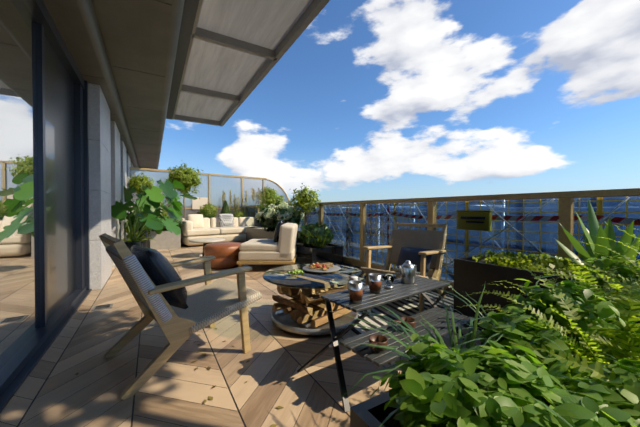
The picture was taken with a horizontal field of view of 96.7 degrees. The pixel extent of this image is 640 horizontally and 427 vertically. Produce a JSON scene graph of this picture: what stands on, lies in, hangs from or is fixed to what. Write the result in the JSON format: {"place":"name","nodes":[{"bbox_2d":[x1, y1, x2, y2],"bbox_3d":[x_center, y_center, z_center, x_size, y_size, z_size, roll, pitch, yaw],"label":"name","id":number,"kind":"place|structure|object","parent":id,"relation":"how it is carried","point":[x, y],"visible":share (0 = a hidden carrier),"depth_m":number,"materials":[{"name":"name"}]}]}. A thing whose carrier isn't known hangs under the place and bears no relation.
{"place":"outdoors","nodes":[
{"label":"outdoors","id":0,"kind":"place"},
{"bbox_2d":[124,241,140,250],"bbox_3d":[-3.517,0.728,5.329,0.280,0.400,0.280,0,1,-31],"label":"planter","id":1,"kind":"object","parent":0,"point":[130,244],"visible":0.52,"depth_m":5.21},
{"bbox_2d":[130,230,147,247],"bbox_3d":[-3.932,0.643,6.186,0.340,0.550,0.340,0,1,-31],"label":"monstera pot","id":2,"kind":"object","parent":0,"point":[144,242],"visible":0.19,"depth_m":6.14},
{"bbox_2d":[127,172,154,194],"bbox_3d":[-5.003,-0.413,8.010,0.833,1.622,0.980,0,1,-31],"label":"topiary tree","id":3,"kind":"object","parent":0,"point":[138,182],"depth_m":7.89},
{"bbox_2d":[0,241,482,426],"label":"terrace floor","id":4,"kind":"structure","parent":0,"point":[176,389],"depth_m":1.72,"materials":[{"name":"wood"}]},
{"bbox_2d":[0,0,91,412],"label":"sliding door frames","id":5,"kind":"structure","parent":4,"relation":"on","point":[17,368],"depth_m":2.29,"materials":[{"name":"black metal"}]},
{"bbox_2d":[0,0,75,368],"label":"sliding door","id":6,"kind":"structure","parent":5,"relation":"in","point":[19,267],"depth_m":2.05,"materials":[{"name":"glass"}]},
{"bbox_2d":[91,303,112,310],"bbox_3d":[-2.219,0.954,2.904,0.160,0.008,0.160,0,1,-31],"label":"floor drain grate","id":7,"kind":"object","parent":4,"relation":"on","point":[102,307],"visible":0.98,"depth_m":2.88,"materials":[{"name":"silver metal"}]},
{"bbox_2d":[88,83,132,289],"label":"granite piers","id":8,"kind":"structure","parent":4,"relation":"on","point":[110,163],"depth_m":3.71,"materials":[{"name":"stone"}]},
{"bbox_2d":[43,0,184,167],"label":"roof overhang","id":9,"kind":"object","parent":8,"relation":"on","point":[123,53],"visible":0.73,"depth_m":3.08,"materials":[{"name":"concrete"}]},
{"bbox_2d":[166,0,329,126],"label":"canopy frame","id":10,"kind":"object","parent":9,"relation":"attached to","point":[190,30],"visible":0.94,"depth_m":3.71,"materials":[{"name":"grey metal"}]},
{"bbox_2d":[175,0,313,120],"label":"canopy panels","id":11,"kind":"object","parent":10,"relation":"attached to","point":[269,24],"depth_m":3.77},
{"bbox_2d":[125,220,151,238],"bbox_3d":[-4.351,0.276,6.790,0.589,0.731,0.773,0,1,-31],"label":"plant","id":12,"kind":"object","parent":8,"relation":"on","point":[132,225],"visible":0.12,"depth_m":6.62,"materials":[{"name":"green plant"}]},
{"bbox_2d":[121,227,156,241],"bbox_3d":[-3.767,0.471,5.740,0.882,0.419,1.001,0,1,-31],"label":"fern","id":13,"kind":"object","parent":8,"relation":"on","point":[138,239],"visible":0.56,"depth_m":5.78,"materials":[{"name":"green plant"}]},
{"bbox_2d":[129,195,160,213],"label":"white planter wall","id":14,"kind":"structure","parent":4,"relation":"on","point":[135,198],"depth_m":7.97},
{"bbox_2d":[111,185,182,241],"bbox_3d":[-3.310,0.028,5.405,1.382,1.105,1.297,0,1,-31],"label":"leafy plant","id":15,"kind":"object","parent":4,"relation":"on","point":[120,208],"depth_m":5.14,"materials":[{"name":"green plant"}]},
{"bbox_2d":[122,179,196,230],"bbox_3d":[-3.670,-0.175,6.372,1.726,1.188,1.623,0,1,-31],"label":"leafy plant","id":16,"kind":"object","parent":4,"relation":"on","point":[149,206],"depth_m":6.13,"materials":[{"name":"green plant"}]},
{"bbox_2d":[150,230,180,249],"bbox_3d":[-4.040,0.673,7.429,0.680,0.460,0.550,0,1,-31],"label":"planter","id":17,"kind":"object","parent":4,"relation":"on","point":[167,240],"visible":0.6,"depth_m":7.19,"materials":[{"name":"concrete"}]},
{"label":"grey boxwood planter soil","id":18,"kind":"structure","parent":17,"relation":"in","visible":0},
{"bbox_2d":[149,215,183,230],"bbox_3d":[-4.035,0.278,7.397,0.877,0.486,0.712,0,1,-31],"label":"plant","id":19,"kind":"object","parent":18,"relation":"on","point":[179,222],"visible":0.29,"depth_m":7.43,"materials":[{"name":"green plant"}]},
{"bbox_2d":[99,233,251,399],"bbox_3d":[-0.948,0.558,1.976,0.868,0.855,0.682,-1,1,-44],"label":"armchair frame","id":20,"kind":"object","parent":4,"relation":"on","point":[175,328],"visible":0.71,"depth_m":1.70,"materials":[{"name":"brown wood"}]},
{"bbox_2d":[105,246,171,322],"bbox_3d":[-1.150,0.416,1.782,0.240,0.410,0.636,-1,1,-44],"label":"chair backrest","id":21,"kind":"object","parent":20,"relation":"attached to","point":[128,265],"visible":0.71,"depth_m":1.58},
{"bbox_2d":[131,245,187,308],"bbox_3d":[-1.060,0.408,1.867,0.469,0.450,0.179,1,31,46],"label":"throw pillow","id":22,"kind":"object","parent":20,"relation":"on","point":[158,267],"visible":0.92,"depth_m":1.71,"materials":[{"name":"black fabric"}]},
{"bbox_2d":[170,278,261,333],"bbox_3d":[-0.814,0.646,2.105,0.509,0.163,0.630,-1,1,-44],"label":"chair seat","id":23,"kind":"object","parent":20,"relation":"attached to","point":[212,302],"visible":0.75,"depth_m":1.99,"materials":[{"name":"beige fabric"}]},
{"bbox_2d":[75,252,283,426],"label":"fallen leaves","id":24,"kind":"object","parent":4,"relation":"on","point":[272,425],"visible":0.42,"depth_m":1.71,"materials":[{"name":"brown plant"}]},
{"bbox_2d":[189,238,224,255],"bbox_3d":[-2.448,0.742,6.194,0.740,0.352,0.740,0,1,-31],"label":"round coffee table","id":25,"kind":"object","parent":4,"relation":"on","point":[204,241],"visible":0.73,"depth_m":6.04,"materials":[{"name":"beige stone"}]},
{"bbox_2d":[129,167,289,210],"bbox_3d":[-3.427,-0.253,9.903,5.580,2.252,0.422,-1,1,-41],"label":"screen frame","id":26,"kind":"object","parent":4,"relation":"on","point":[161,170],"visible":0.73,"depth_m":9.98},
{"bbox_2d":[192,197,207,208],"bbox_3d":[-4.034,-0.343,9.565,0.500,0.400,0.021,-1,1,-41],"label":"screen sign panel","id":27,"kind":"object","parent":26,"relation":"attached to","point":[197,203],"visible":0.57,"depth_m":9.54,"materials":[{"name":"beige"}]},
{"bbox_2d":[130,169,288,217],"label":"screen panels","id":28,"kind":"object","parent":26,"relation":"in","point":[219,185],"visible":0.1,"depth_m":10.03,"materials":[{"name":"clear glass"}]},
{"bbox_2d":[178,217,266,245],"bbox_3d":[-2.301,0.493,8.078,2.681,0.723,2.491,-1,1,-41],"label":"sofa","id":29,"kind":"object","parent":4,"relation":"on","point":[212,228],"visible":0.46,"depth_m":8.15,"materials":[{"name":"beige fabric"}]},
{"bbox_2d":[188,214,203,227],"bbox_3d":[-3.590,0.233,8.240,0.159,0.440,0.459,-18,-11,40],"label":"throw pillow","id":30,"kind":"object","parent":29,"relation":"on","point":[197,220],"visible":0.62,"depth_m":8.20,"materials":[{"name":"fabric"}]},
{"bbox_2d":[219,214,233,226],"bbox_3d":[-2.893,0.226,8.811,0.479,0.459,0.159,-1,-13,-41],"label":"throw pillow","id":31,"kind":"object","parent":29,"relation":"on","point":[226,220],"visible":0.92,"depth_m":8.74,"materials":[{"name":"white fabric"}]},
{"bbox_2d":[254,214,261,225],"bbox_3d":[-1.903,0.222,9.147,0.460,0.440,0.159,0,-11,19],"label":"dark sofa cushion","id":32,"kind":"object","parent":29,"relation":"on","point":[256,223],"visible":0.27,"depth_m":9.11,"materials":[{"name":"black fabric"}]},
{"bbox_2d":[204,242,241,268],"bbox_3d":[-1.700,0.732,5.068,0.690,0.400,0.690,0,1,-31],"label":"leather pouf","id":33,"kind":"object","parent":4,"relation":"on","point":[226,254],"visible":0.67,"depth_m":4.78,"materials":[{"name":"brown leather"}]},
{"bbox_2d":[237,223,297,266],"bbox_3d":[-0.879,0.559,4.994,0.934,0.764,0.914,0,1,-1],"label":"cream armchair","id":34,"kind":"object","parent":4,"relation":"on","point":[266,251],"visible":0.92,"depth_m":4.57,"materials":[{"name":"beige fabric"}]},
{"bbox_2d":[273,220,284,241],"bbox_3d":[-0.709,0.312,4.993,0.149,0.420,0.460,16,1,-1],"label":"cushion","id":35,"kind":"object","parent":34,"relation":"on","point":[277,231],"visible":0.6,"depth_m":4.79,"materials":[{"name":"fabric"}]},
{"bbox_2d":[246,227,301,240],"bbox_3d":[-1.186,0.655,7.260,0.620,0.500,2.750,0,1,-31],"label":"planter","id":36,"kind":"object","parent":4,"relation":"on","point":[253,233],"visible":0.23,"depth_m":7.39,"materials":[{"name":"black"}]},
{"bbox_2d":[271,309,357,334],"bbox_3d":[-0.048,0.926,2.574,0.780,0.077,0.780,0,1,-31],"label":"coffee table base","id":37,"kind":"object","parent":4,"relation":"on","point":[281,320],"visible":0.38,"depth_m":2.35,"materials":[{"name":"grey stone"}]},
{"bbox_2d":[272,285,350,326],"bbox_3d":[-0.044,0.722,2.578,0.629,0.368,0.616,1,1,44],"label":"log stack","id":38,"kind":"object","parent":37,"relation":"on","point":[302,306],"visible":0.56,"depth_m":2.40,"materials":[{"name":"brown wood"}]},
{"bbox_2d":[263,264,366,288],"bbox_3d":[-0.048,0.546,2.569,0.924,0.018,0.924,0,1,-31],"label":"round table","id":39,"kind":"object","parent":38,"relation":"on","point":[279,276],"visible":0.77,"depth_m":2.40,"materials":[{"name":"black"}]},
{"bbox_2d":[288,269,302,273],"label":"grapes","id":40,"kind":"object","parent":39,"relation":"on","point":[294,272],"visible":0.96,"depth_m":2.52,"materials":[{"name":"green food"}]},
{"bbox_2d":[302,262,340,272],"bbox_3d":[0.013,0.504,2.721,0.370,0.060,0.370,0,1,-31],"label":"plate","id":41,"kind":"object","parent":39,"relation":"on","point":[317,267],"visible":1,"depth_m":2.67,"materials":[{"name":"grey ceramic"}]},
{"bbox_2d":[295,241,342,264],"bbox_3d":[-0.163,0.756,5.514,0.640,0.340,1.200,0,1,-31],"label":"planter","id":42,"kind":"object","parent":4,"relation":"on","point":[333,254],"visible":0.6,"depth_m":5.03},
{"bbox_2d":[296,243,331,247],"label":"planter soil","id":43,"kind":"structure","parent":42,"relation":"in","point":[310,246],"depth_m":5.41,"materials":[{"name":"black soil"}]},
{"bbox_2d":[283,183,320,224],"bbox_3d":[-0.304,-0.010,5.949,0.811,1.271,0.864,0,1,-31],"label":"potted tree","id":44,"kind":"object","parent":43,"relation":"on","point":[313,197],"depth_m":5.84,"materials":[{"name":"green plant"}]},
{"bbox_2d":[299,193,311,207],"bbox_3d":[-0.300,-0.267,5.954,0.342,0.360,0.346,0,1,-31],"label":"tree","id":45,"kind":"object","parent":44,"relation":"attached to","point":[301,202],"visible":0.12,"depth_m":5.86,"materials":[{"name":"green plant"}]},
{"bbox_2d":[297,222,333,247],"bbox_3d":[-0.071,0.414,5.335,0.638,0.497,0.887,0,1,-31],"label":"planter shrub","id":46,"kind":"object","parent":43,"relation":"on","point":[314,230],"visible":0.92,"depth_m":5.18,"materials":[{"name":"green plant"}]},
{"bbox_2d":[350,390,396,426],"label":"planter","id":47,"kind":"object","parent":4,"relation":"on","point":[370,412],"visible":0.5,"depth_m":0.71,"materials":[{"name":"metal"}]},
{"bbox_2d":[379,385,561,426],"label":"planter soil","id":48,"kind":"structure","parent":47,"relation":"in","point":[389,422],"depth_m":0.71,"materials":[{"name":"black soil"}]},
{"bbox_2d":[330,281,599,426],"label":"strap grass","id":49,"kind":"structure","parent":48,"relation":"on","point":[469,345],"depth_m":0.93,"materials":[{"name":"green plant"}]},
{"bbox_2d":[370,333,639,426],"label":"broadleaf shrub","id":50,"kind":"object","parent":48,"relation":"on","point":[491,387],"visible":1,"depth_m":0.57,"materials":[{"name":"green plant"}]},
{"bbox_2d":[391,276,637,381],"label":"strap grass","id":51,"kind":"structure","parent":48,"relation":"on","point":[496,323],"depth_m":0.98,"materials":[{"name":"green plant"}]},
{"bbox_2d":[463,306,590,386],"bbox_3d":[0.647,0.424,0.898,0.292,0.232,0.313,0,1,-31],"label":"bright broadleaf","id":52,"kind":"object","parent":48,"relation":"on","point":[519,334],"visible":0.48,"depth_m":0.87,"materials":[{"name":"green plant"}]},
{"bbox_2d":[456,260,639,355],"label":"fern","id":53,"kind":"object","parent":48,"relation":"on","point":[591,287],"visible":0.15,"depth_m":1.14,"materials":[{"name":"green plant"}]},
{"bbox_2d":[502,275,639,350],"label":"leafy plant","id":54,"kind":"object","parent":48,"relation":"on","point":[604,310],"visible":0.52,"depth_m":0.94,"materials":[{"name":"green plant"}]},
{"bbox_2d":[502,266,639,390],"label":"fern","id":55,"kind":"object","parent":48,"relation":"on","point":[613,334],"visible":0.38,"depth_m":0.87,"materials":[{"name":"green plant"}]},
{"bbox_2d":[509,341,639,403],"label":"fern","id":56,"kind":"object","parent":48,"relation":"on","point":[598,373],"visible":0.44,"depth_m":0.66,"materials":[{"name":"green plant"}]},
{"bbox_2d":[520,256,639,352],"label":"fern","id":57,"kind":"object","parent":48,"relation":"on","point":[584,266],"visible":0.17,"depth_m":1.32,"materials":[{"name":"green plant"}]},
{"bbox_2d":[521,300,639,358],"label":"fern","id":58,"kind":"object","parent":48,"relation":"on","point":[595,339],"visible":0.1,"depth_m":0.87,"materials":[{"name":"green plant"}]},
{"bbox_2d":[533,241,634,299],"bbox_3d":[1.719,0.346,1.394,1.025,0.588,1.111,0,1,30],"label":"fern","id":59,"kind":"object","parent":48,"relation":"on","point":[588,264],"visible":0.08,"depth_m":1.39,"materials":[{"name":"green plant"}]},
{"bbox_2d":[544,350,639,426],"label":"broadleaf shrub","id":60,"kind":"object","parent":48,"relation":"on","point":[619,409],"visible":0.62,"depth_m":0.61,"materials":[{"name":"green plant"}]},
{"bbox_2d":[553,273,639,310],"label":"fern","id":61,"kind":"object","parent":48,"relation":"on","point":[604,278],"visible":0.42,"depth_m":1.03,"materials":[{"name":"green plant"}]},
{"bbox_2d":[577,221,639,322],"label":"fern","id":62,"kind":"object","parent":48,"relation":"on","point":[633,268],"visible":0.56,"depth_m":1.26,"materials":[{"name":"green plant"}]},
{"bbox_2d":[297,276,473,411],"bbox_3d":[0.528,0.747,1.890,1.251,0.463,0.573,-1,1,-37],"label":"folding table","id":63,"kind":"object","parent":4,"relation":"on","point":[400,290],"visible":0.81,"depth_m":1.71,"materials":[{"name":"grey"}]},
{"bbox_2d":[347,276,357,290],"bbox_3d":[0.218,0.466,1.867,0.080,0.100,0.080,-1,1,-37],"label":"glass","id":64,"kind":"object","parent":63,"relation":"on","point":[351,278],"visible":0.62,"depth_m":1.85,"materials":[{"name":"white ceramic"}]},
{"bbox_2d":[349,280,362,303],"bbox_3d":[0.209,0.459,1.661,0.084,0.118,0.084,-1,1,-37],"label":"glass","id":65,"kind":"object","parent":63,"relation":"on","point":[355,290],"visible":1,"depth_m":1.63,"materials":[{"name":"glass"}]},
{"bbox_2d":[369,273,381,293],"bbox_3d":[0.360,0.457,1.860,0.084,0.118,0.084,-1,1,-37],"label":"glass","id":66,"kind":"object","parent":63,"relation":"on","point":[374,283],"visible":1,"depth_m":1.83,"materials":[{"name":"brown glass"}]},
{"bbox_2d":[368,334,387,352],"bbox_3d":[0.283,0.681,1.470,0.153,0.064,0.098,-1,1,-37],"label":"bowl","id":67,"kind":"object","parent":63,"relation":"on","point":[375,339],"visible":0.88,"depth_m":1.46,"materials":[{"name":"brown ceramic"}]},
{"bbox_2d":[391,316,415,328],"bbox_3d":[0.509,0.678,1.746,0.153,0.064,0.099,0,1,4],"label":"bowl","id":68,"kind":"object","parent":63,"relation":"on","point":[412,322],"visible":0.62,"depth_m":1.72,"materials":[{"name":"brown ceramic"}]},
{"bbox_2d":[399,260,416,283],"bbox_3d":[0.655,0.430,2.117,0.106,0.166,0.186,0,1,25],"label":"teapot","id":69,"kind":"object","parent":63,"relation":"on","point":[408,269],"visible":1,"depth_m":2.08,"materials":[{"name":"silver metal"}]},
{"bbox_2d":[342,262,453,295],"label":"balustrade kerb","id":70,"kind":"structure","parent":4,"relation":"on","point":[350,265],"depth_m":4.79,"materials":[{"name":"stone"}]},
{"bbox_2d":[246,188,639,291],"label":"fence frame","id":71,"kind":"object","parent":70,"relation":"on","point":[566,198],"visible":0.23,"depth_m":2.90,"materials":[{"name":"brown wood"}]},
{"bbox_2d":[247,198,639,282],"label":"netting","id":72,"kind":"object","parent":71,"relation":"in","point":[479,228],"visible":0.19,"depth_m":3.13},
{"bbox_2d":[351,277,469,334],"bbox_3d":[0.665,0.947,3.333,1.500,0.012,2.200,0,1,-23],"label":"striped rug","id":73,"kind":"object","parent":4,"relation":"on","point":[404,307],"depth_m":2.81,"materials":[{"name":"fabric"}]},
{"bbox_2d":[362,222,446,312],"bbox_3d":[0.927,0.544,3.084,0.682,0.855,0.868,1,1,39],"label":"armchair","id":74,"kind":"object","parent":73,"relation":"on","point":[436,273],"visible":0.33,"depth_m":3.03,"materials":[{"name":"brown wood"}]},
{"bbox_2d":[360,267,436,279],"bbox_3d":[0.810,0.635,2.942,0.630,0.163,0.509,1,1,39],"label":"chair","id":75,"kind":"object","parent":74,"relation":"attached to","point":[372,270],"visible":0.46,"depth_m":2.80,"materials":[{"name":"brown wood"}]},
{"bbox_2d":[397,247,431,271],"bbox_3d":[1.043,0.505,3.146,0.360,0.270,0.129,1,-29,39],"label":"cushion","id":76,"kind":"object","parent":75,"relation":"on","point":[412,255],"visible":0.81,"depth_m":3.11,"materials":[{"name":"blue fabric"}]},
{"bbox_2d":[389,229,446,269],"bbox_3d":[1.104,0.398,3.298,0.636,0.410,0.240,1,1,39],"label":"chair backrest","id":77,"kind":"object","parent":74,"relation":"attached to","point":[428,239],"visible":0.52,"depth_m":3.29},
{"bbox_2d":[318,196,627,205],"bbox_3d":[0.356,0.445,6.040,0.008,1.350,18.016,0,1,-31],"label":"yellow barrier","id":78,"kind":"object","parent":4,"relation":"on","point":[508,200],"depth_m":2.94,"materials":[{"name":"gold metal"}]},
{"bbox_2d":[324,196,639,205],"bbox_3d":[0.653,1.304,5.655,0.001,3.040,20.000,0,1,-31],"label":"railing","id":79,"kind":"object","parent":4,"relation":"on","point":[621,197],"depth_m":3.16,"materials":[{"name":"brown wood"}]},
{"bbox_2d":[454,253,579,331],"bbox_3d":[1.717,0.685,2.308,0.670,0.560,0.930,0,1,-31],"label":"planter","id":80,"kind":"object","parent":4,"relation":"on","point":[471,275],"visible":0.27,"depth_m":2.29,"materials":[{"name":"metal"}]},
{"bbox_2d":[475,259,567,274],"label":"small planter soil","id":81,"kind":"structure","parent":80,"relation":"in","point":[483,261],"depth_m":2.57,"materials":[{"name":"brown soil"}]},
{"bbox_2d":[472,250,578,274],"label":"plants","id":82,"kind":"object","parent":81,"relation":"on","point":[516,260],"visible":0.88,"depth_m":2.24,"materials":[{"name":"green plant"}]},
{"bbox_2d":[555,199,639,270],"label":"agave plant","id":83,"kind":"object","parent":80,"relation":"on","point":[596,230],"visible":0.54,"depth_m":1.69,"materials":[{"name":"green plant"}]},
{"bbox_2d":[158,0,639,203],"label":"sky","id":84,"kind":"structure","parent":0,"point":[374,99],"materials":[{"name":"blue"}]},
{"bbox_2d":[568,255,639,295],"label":"fern","id":85,"kind":"object","parent":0,"point":[608,264],"visible":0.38,"depth_m":1.35,"materials":[{"name":"green plant"}]},
{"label":"planter soil","id":86,"kind":"structure","parent":0,"visible":0},
{"bbox_2d":[161,163,203,217],"bbox_3d":[-4.176,-0.630,8.688,1.246,2.038,1.367,0,1,-31],"label":"topiary tree","id":87,"kind":"object","parent":86,"relation":"on","point":[187,182],"depth_m":8.58,"materials":[{"name":"green plant"}]},
{"bbox_2d":[176,171,193,187],"bbox_3d":[-4.165,-1.060,8.709,0.546,0.558,0.557,0,1,-31],"label":"potted tree","id":88,"kind":"object","parent":87,"relation":"attached to","point":[184,178],"visible":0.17,"depth_m":8.58,"materials":[{"name":"green plant"}]},
{"bbox_2d":[195,211,213,218],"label":"shrub","id":89,"kind":"object","parent":86,"relation":"on","point":[210,216],"visible":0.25,"depth_m":9.10,"materials":[{"name":"green plant"}]},
{"bbox_2d":[198,202,217,217],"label":"ball shrub","id":90,"kind":"object","parent":86,"relation":"on","point":[210,211],"visible":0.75,"depth_m":9.19,"materials":[{"name":"green plant"}]},
{"bbox_2d":[220,200,230,213],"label":"conical shrub","id":91,"kind":"object","parent":86,"relation":"on","point":[225,209],"visible":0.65,"depth_m":9.54,"materials":[{"name":"green plant"}]},
{"bbox_2d":[221,189,243,206],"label":"pampas grass plumes","id":92,"kind":"object","parent":86,"relation":"on","point":[224,196],"visible":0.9,"depth_m":9.99,"materials":[{"name":"beige plant"}]},
{"bbox_2d":[229,200,240,214],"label":"plant","id":93,"kind":"object","parent":86,"relation":"on","point":[233,211],"depth_m":9.86,"materials":[{"name":"green plant"}]},
{"bbox_2d":[232,195,246,210],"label":"pampas grass plumes","id":94,"kind":"object","parent":86,"relation":"on","point":[234,201],"visible":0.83,"depth_m":10.11,"materials":[{"name":"beige plant"}]},
{"bbox_2d":[233,212,246,217],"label":"shrub","id":95,"kind":"object","parent":86,"relation":"on","point":[237,215],"visible":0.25,"depth_m":9.87,"materials":[{"name":"green plant"}]},
{"bbox_2d":[234,201,252,216],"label":"plant","id":96,"kind":"object","parent":86,"relation":"on","point":[241,210],"depth_m":10.00,"materials":[{"name":"green plant"}]},
{"bbox_2d":[244,187,265,208],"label":"pampas grass plumes","id":97,"kind":"object","parent":86,"relation":"on","point":[254,193],"visible":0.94,"depth_m":10.25,"materials":[{"name":"beige plant"}]},
{"bbox_2d":[256,185,277,202],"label":"shrub","id":98,"kind":"object","parent":86,"relation":"on","point":[266,189],"visible":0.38,"depth_m":10.47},
{"bbox_3d":[0.477,0.508,1.973,0.060,0.012,0.060,-1,1,-37],"label":"dripper stand","id":99,"kind":"object","parent":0,"visible":0},
{"bbox_2d":[382,273,396,286],"bbox_3d":[0.477,0.465,1.972,0.104,0.078,0.104,-1,1,-37],"label":"glass","id":100,"kind":"object","parent":99,"relation":"on","point":[388,278],"visible":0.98,"depth_m":1.95,"materials":[{"name":"clear"}]},
{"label":"hydrangea planter soil","id":101,"kind":"structure","parent":0,"visible":0},
{"bbox_2d":[255,189,285,209],"bbox_3d":[-1.228,-0.123,7.453,0.875,1.060,1.019,0,1,-31],"label":"shrub","id":102,"kind":"object","parent":101,"relation":"on","point":[274,196],"visible":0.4,"depth_m":7.38,"materials":[{"name":"green plant"}]},
{"bbox_2d":[255,202,303,231],"bbox_3d":[-0.928,0.080,6.538,0.960,0.715,1.602,0,1,-31],"label":"hydrangea","id":103,"kind":"object","parent":101,"relation":"on","point":[270,224],"depth_m":6.17,"materials":[{"name":"plant"}]}
]}

